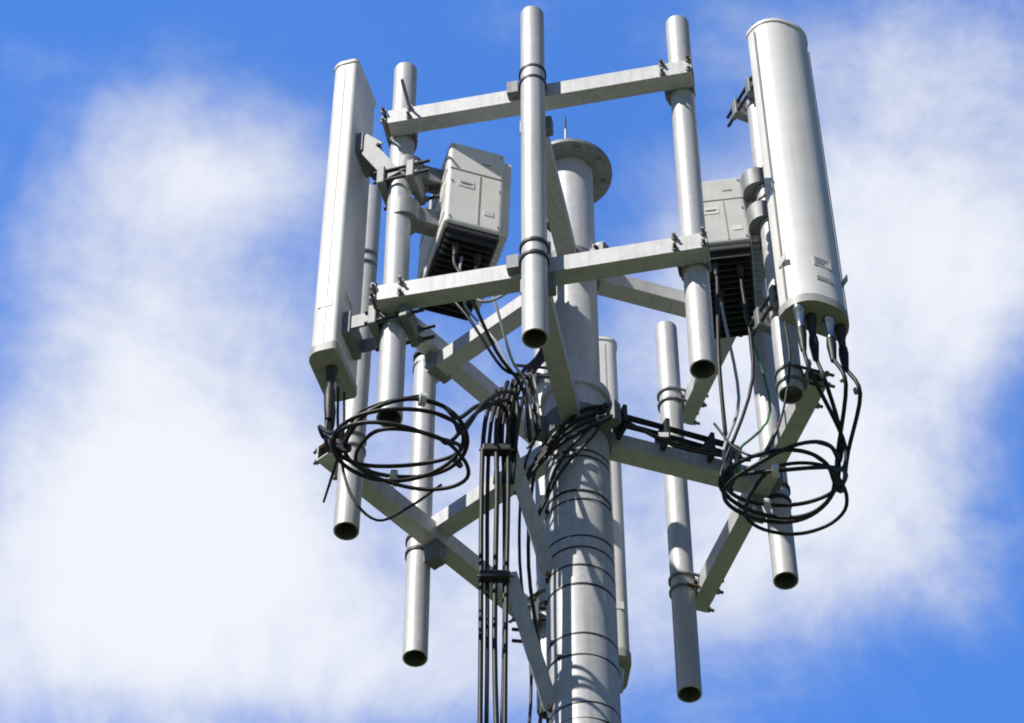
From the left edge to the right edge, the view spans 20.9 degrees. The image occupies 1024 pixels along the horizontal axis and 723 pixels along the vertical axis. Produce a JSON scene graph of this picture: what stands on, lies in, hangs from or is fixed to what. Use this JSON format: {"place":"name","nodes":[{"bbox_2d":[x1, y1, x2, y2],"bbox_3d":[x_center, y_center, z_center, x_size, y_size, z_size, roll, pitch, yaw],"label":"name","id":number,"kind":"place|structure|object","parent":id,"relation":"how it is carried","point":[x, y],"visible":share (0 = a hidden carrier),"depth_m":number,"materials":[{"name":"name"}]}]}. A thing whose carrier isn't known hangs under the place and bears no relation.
{"place":"outdoors","nodes":[
{"label":"outdoors","id":0,"kind":"place"},
{"bbox_2d":[0,0,1023,722],"label":"sky","id":1,"kind":"structure","parent":0,"point":[170,551],"materials":[{"name":"blue"}]},
{"bbox_3d":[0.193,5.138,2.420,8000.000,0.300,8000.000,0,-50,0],"label":"ground","id":2,"kind":"structure","parent":0,"visible":0},
{"bbox_2d":[524,115,621,722],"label":"monopole","id":3,"kind":"object","parent":2,"relation":"on","point":[582,659],"visible":0.77,"depth_m":7.92,"materials":[{"name":"metal"}]},
{"bbox_2d":[477,443,554,712],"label":"cable support brackets","id":4,"kind":"object","parent":3,"relation":"attached to","point":[532,647],"visible":1,"depth_m":7.47,"materials":[{"name":"grey metal"}]},
{"bbox_2d":[313,6,834,719],"bbox_3d":[0.171,-0.043,8.648,1.540,1.925,1.489,0,-50,0],"label":"antenna mounting frame","id":5,"kind":"object","parent":3,"relation":"attached to","point":[535,274],"visible":0.71,"depth_m":8.41,"materials":[{"name":"metal"}]},
{"bbox_2d":[309,58,439,401],"bbox_3d":[-0.400,-0.428,8.455,0.336,1.569,0.198,-13,-51,11],"label":"panel antenna","id":6,"kind":"object","parent":5,"relation":"attached to","point":[358,158],"visible":0.88,"depth_m":8.38,"materials":[{"name":"white plastic"}]},
{"bbox_2d":[393,143,511,320],"bbox_3d":[-0.221,-0.400,8.560,0.368,0.524,0.343,13,-51,-11],"label":"remote radio unit","id":7,"kind":"object","parent":5,"relation":"attached to","point":[465,215],"visible":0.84,"depth_m":8.45,"materials":[{"name":"grey metal"}]},
{"bbox_2d":[512,336,631,693],"bbox_3d":[0.182,0.486,9.010,0.356,1.618,0.168,5,-50,-4],"label":"panel antenna","id":8,"kind":"object","parent":5,"relation":"attached to","point":[608,361],"visible":0.23,"depth_m":8.84,"materials":[{"name":"white"}]},
{"bbox_2d":[318,241,861,722],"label":"cables","id":9,"kind":"object","parent":5,"relation":"hanging from","point":[510,421],"visible":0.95,"depth_m":7.79,"materials":[{"name":"rubber"}]},
{"bbox_2d":[702,167,768,338],"bbox_3d":[0.704,-0.332,8.806,0.265,0.446,0.446,0,-50,0],"label":"remote radio unit","id":10,"kind":"object","parent":5,"relation":"attached to","point":[736,214],"visible":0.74,"depth_m":8.70,"materials":[{"name":"grey metal"}]},
{"bbox_2d":[726,18,848,345],"bbox_3d":[0.838,-0.488,8.617,0.213,1.579,0.356,19,-53,-15],"label":"panel antenna","id":11,"kind":"object","parent":5,"relation":"attached to","point":[807,290],"visible":0.91,"depth_m":8.44,"materials":[{"name":"white plastic"}]}
]}

